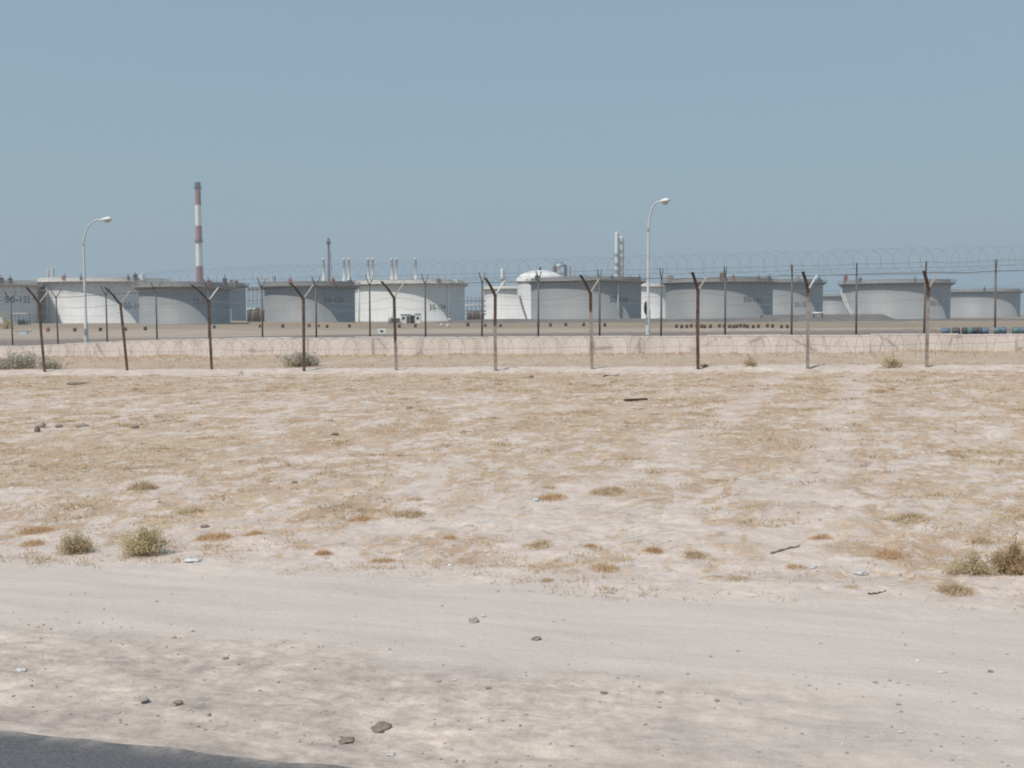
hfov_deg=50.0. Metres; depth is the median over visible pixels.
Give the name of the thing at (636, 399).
plank
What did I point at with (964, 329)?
plastic drum
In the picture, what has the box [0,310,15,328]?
desert shrub
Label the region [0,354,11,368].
desert shrub
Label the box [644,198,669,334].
street lamp
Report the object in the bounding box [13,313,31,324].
pump shelter
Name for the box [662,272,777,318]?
storage tank
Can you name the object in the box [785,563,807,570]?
grass clump
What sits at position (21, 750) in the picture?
road
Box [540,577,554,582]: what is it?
grass clump
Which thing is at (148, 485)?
grass clump
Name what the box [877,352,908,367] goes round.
desert shrub
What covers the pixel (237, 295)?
storage tank
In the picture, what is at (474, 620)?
stone
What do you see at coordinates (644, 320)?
embankment
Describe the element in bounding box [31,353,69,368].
desert shrub
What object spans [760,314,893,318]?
embankment
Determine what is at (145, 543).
desert shrub
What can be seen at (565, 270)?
process column
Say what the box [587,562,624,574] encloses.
grass clump
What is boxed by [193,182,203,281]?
chimney
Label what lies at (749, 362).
desert shrub
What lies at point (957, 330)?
plastic drum
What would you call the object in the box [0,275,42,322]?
storage tank
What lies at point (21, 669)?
plastic litter
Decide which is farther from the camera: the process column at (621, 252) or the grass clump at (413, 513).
the process column at (621, 252)
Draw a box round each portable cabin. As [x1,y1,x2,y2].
[400,314,410,322]
[410,315,414,322]
[414,313,421,322]
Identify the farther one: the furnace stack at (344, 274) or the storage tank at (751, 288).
the furnace stack at (344, 274)
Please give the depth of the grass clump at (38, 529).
7.88 m
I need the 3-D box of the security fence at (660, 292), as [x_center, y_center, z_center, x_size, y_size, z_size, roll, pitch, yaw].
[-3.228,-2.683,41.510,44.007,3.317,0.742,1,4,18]
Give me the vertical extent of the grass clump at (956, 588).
0.087 m
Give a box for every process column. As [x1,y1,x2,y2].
[499,268,505,285]
[564,264,567,276]
[613,231,619,275]
[619,236,624,276]
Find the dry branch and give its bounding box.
[770,545,799,553]
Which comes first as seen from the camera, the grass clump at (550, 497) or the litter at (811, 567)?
the litter at (811, 567)
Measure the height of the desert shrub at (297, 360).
0.876 m
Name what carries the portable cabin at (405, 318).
on the desert ground at (664, 641)
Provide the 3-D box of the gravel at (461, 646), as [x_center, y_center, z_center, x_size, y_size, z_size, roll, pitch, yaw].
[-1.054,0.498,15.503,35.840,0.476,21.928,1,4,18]
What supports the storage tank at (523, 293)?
on the desert ground at (664, 641)
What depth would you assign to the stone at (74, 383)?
26.56 m
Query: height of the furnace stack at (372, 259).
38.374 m
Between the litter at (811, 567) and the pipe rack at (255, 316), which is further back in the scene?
the pipe rack at (255, 316)
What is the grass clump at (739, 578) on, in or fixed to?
on the desert ground at (664, 641)
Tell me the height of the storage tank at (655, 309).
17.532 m
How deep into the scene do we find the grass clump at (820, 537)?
7.24 m
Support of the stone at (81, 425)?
on the desert ground at (664, 641)
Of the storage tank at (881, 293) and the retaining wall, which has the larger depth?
the storage tank at (881, 293)
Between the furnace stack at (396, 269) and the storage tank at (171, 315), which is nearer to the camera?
the storage tank at (171, 315)
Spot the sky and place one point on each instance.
(442, 131)
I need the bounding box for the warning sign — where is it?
[377,328,385,334]
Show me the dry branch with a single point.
(772, 552)
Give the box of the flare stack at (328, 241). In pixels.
[326,238,331,280]
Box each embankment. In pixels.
[1,322,423,324]
[435,318,1023,322]
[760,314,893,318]
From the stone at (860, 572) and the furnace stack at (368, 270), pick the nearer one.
the stone at (860, 572)
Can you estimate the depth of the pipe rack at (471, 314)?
467.21 m
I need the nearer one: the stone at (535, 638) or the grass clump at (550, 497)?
the stone at (535, 638)
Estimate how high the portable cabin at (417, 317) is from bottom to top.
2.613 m
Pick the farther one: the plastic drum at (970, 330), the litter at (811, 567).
the plastic drum at (970, 330)
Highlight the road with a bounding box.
[0,731,349,767]
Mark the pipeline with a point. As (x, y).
(821, 313)
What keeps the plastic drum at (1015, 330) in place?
on the desert ground at (664, 641)
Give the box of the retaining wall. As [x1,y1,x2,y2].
[0,333,1023,356]
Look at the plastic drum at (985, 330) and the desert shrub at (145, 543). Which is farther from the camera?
the plastic drum at (985, 330)
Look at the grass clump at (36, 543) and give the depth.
7.45 m
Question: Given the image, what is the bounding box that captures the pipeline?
[813,312,822,317]
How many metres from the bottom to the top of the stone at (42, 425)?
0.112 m
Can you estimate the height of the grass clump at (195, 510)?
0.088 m
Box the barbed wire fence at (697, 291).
[0,262,1023,371]
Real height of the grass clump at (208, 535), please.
0.091 m
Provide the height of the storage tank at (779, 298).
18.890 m
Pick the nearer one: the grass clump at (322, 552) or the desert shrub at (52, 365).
the grass clump at (322, 552)
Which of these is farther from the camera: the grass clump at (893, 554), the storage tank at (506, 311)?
the storage tank at (506, 311)
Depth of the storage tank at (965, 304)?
538.64 m
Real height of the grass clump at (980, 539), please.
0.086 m
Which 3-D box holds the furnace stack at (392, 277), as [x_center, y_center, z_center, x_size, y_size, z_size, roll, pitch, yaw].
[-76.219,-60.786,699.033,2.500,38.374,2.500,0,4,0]
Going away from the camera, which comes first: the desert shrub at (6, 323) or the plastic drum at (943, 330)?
the plastic drum at (943, 330)
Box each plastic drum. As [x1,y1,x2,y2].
[941,328,949,332]
[952,327,959,333]
[962,327,967,333]
[967,327,973,333]
[982,327,988,333]
[994,327,999,333]
[1000,327,1006,333]
[1012,327,1019,333]
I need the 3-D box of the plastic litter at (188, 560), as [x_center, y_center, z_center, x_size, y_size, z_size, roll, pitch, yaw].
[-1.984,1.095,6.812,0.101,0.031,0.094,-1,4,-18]
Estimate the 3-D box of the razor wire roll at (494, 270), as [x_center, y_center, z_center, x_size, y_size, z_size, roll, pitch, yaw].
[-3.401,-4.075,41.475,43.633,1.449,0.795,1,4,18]
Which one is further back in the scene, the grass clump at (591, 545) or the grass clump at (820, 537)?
the grass clump at (820, 537)
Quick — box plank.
[623,398,647,400]
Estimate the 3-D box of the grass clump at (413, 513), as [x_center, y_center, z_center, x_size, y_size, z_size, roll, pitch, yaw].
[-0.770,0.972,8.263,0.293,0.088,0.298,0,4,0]
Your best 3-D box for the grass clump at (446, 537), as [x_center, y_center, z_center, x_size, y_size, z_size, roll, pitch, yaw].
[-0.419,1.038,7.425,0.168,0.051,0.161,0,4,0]
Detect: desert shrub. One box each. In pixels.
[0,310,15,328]
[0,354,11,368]
[1,347,40,368]
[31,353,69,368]
[52,523,98,554]
[109,519,174,557]
[276,343,324,366]
[735,347,762,365]
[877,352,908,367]
[941,541,1002,576]
[981,530,1023,576]
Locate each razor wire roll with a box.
[0,246,1023,297]
[1,327,1023,360]
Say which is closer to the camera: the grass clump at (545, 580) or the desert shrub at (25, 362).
the grass clump at (545, 580)
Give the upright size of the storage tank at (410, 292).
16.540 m
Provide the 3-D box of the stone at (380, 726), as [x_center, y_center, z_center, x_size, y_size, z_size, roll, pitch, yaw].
[-0.479,1.260,4.026,0.065,0.040,0.083,3,5,44]
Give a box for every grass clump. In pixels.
[15,523,56,534]
[17,538,48,547]
[123,477,160,490]
[176,503,204,514]
[192,529,235,541]
[243,530,264,535]
[313,549,332,556]
[344,514,372,521]
[369,556,395,564]
[391,507,426,517]
[441,534,459,539]
[522,538,552,549]
[533,491,567,501]
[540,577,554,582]
[581,542,597,548]
[587,485,627,496]
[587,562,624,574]
[641,545,664,554]
[680,549,706,559]
[722,575,748,582]
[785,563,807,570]
[807,533,831,539]
[838,583,861,589]
[870,548,908,559]
[889,510,930,523]
[933,580,976,596]
[959,535,997,545]
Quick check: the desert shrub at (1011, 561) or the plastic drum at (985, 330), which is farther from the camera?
the plastic drum at (985, 330)
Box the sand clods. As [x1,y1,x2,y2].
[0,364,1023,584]
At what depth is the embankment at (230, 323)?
323.79 m
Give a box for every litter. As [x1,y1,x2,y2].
[15,668,27,671]
[184,558,200,562]
[809,565,817,569]
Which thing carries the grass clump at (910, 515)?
on the desert ground at (664, 641)
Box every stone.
[34,425,39,431]
[38,422,45,427]
[67,382,86,384]
[75,423,88,426]
[139,697,148,701]
[172,700,183,704]
[338,737,353,743]
[370,721,391,732]
[468,617,478,622]
[531,636,541,640]
[852,570,867,575]
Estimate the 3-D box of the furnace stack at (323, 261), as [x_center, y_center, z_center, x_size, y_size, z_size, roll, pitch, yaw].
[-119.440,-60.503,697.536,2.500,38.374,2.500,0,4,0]
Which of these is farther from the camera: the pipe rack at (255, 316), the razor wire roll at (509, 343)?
the pipe rack at (255, 316)
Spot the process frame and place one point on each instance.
(558, 266)
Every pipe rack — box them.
[247,287,264,321]
[465,297,485,319]
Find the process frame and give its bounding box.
[554,261,563,273]
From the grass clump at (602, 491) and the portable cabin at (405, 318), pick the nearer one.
the grass clump at (602, 491)
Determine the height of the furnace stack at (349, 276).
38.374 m
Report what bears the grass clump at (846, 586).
on the desert ground at (664, 641)
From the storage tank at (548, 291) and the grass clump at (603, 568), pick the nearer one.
the grass clump at (603, 568)
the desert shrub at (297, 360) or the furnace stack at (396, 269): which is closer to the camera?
the desert shrub at (297, 360)
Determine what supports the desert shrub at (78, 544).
on the desert ground at (664, 641)
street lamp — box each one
[83,217,111,342]
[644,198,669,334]
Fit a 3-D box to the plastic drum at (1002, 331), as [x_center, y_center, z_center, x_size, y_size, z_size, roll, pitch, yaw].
[15.559,-1.691,34.752,0.170,0.235,0.242,2,7,28]
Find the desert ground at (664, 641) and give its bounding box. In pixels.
[0,313,1023,767]
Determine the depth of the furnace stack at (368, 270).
697.55 m
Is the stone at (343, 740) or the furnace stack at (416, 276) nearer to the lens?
the stone at (343, 740)
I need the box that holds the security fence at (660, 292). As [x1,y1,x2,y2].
[0,259,1023,345]
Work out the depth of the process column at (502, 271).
696.34 m
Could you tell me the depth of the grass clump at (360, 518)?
8.13 m
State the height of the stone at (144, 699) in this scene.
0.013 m
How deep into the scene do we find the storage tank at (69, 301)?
356.52 m
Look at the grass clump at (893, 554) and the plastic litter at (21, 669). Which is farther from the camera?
the grass clump at (893, 554)
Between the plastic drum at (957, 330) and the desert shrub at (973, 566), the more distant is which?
the plastic drum at (957, 330)
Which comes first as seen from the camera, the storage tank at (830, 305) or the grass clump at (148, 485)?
the grass clump at (148, 485)
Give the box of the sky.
[0,0,1023,315]
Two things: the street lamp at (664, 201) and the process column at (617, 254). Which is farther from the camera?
the process column at (617, 254)
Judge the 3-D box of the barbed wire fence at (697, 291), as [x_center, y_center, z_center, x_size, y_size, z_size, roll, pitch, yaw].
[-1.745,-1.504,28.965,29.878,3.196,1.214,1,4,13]
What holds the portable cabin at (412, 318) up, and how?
on the desert ground at (664, 641)
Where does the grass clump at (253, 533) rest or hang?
on the desert ground at (664, 641)
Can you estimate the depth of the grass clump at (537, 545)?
7.12 m
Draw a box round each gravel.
[3,376,1023,766]
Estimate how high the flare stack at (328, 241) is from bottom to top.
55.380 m
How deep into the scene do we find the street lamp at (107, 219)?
49.77 m
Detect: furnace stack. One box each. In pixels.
[322,258,325,280]
[342,258,345,280]
[347,258,350,280]
[367,258,369,279]
[371,258,374,279]
[390,258,393,279]
[395,258,398,279]
[414,258,417,279]
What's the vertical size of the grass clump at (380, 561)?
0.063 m
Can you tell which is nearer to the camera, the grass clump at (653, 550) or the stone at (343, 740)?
the stone at (343, 740)
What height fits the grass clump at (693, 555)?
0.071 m
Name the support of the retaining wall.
on the desert ground at (664, 641)
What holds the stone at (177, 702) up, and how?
on the desert ground at (664, 641)
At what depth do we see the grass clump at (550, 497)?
8.93 m
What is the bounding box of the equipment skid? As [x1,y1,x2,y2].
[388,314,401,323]
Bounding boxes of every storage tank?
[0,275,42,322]
[32,271,174,322]
[132,277,235,324]
[228,278,248,320]
[258,276,360,321]
[354,276,468,321]
[483,286,516,318]
[516,267,561,318]
[526,273,645,318]
[641,283,665,318]
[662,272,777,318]
[773,276,826,314]
[823,294,841,313]
[838,276,955,318]
[950,287,1023,316]
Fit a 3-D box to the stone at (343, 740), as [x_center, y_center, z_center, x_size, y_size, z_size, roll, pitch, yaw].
[-0.592,1.277,3.934,0.062,0.018,0.048,-2,4,-27]
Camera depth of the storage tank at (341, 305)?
326.73 m

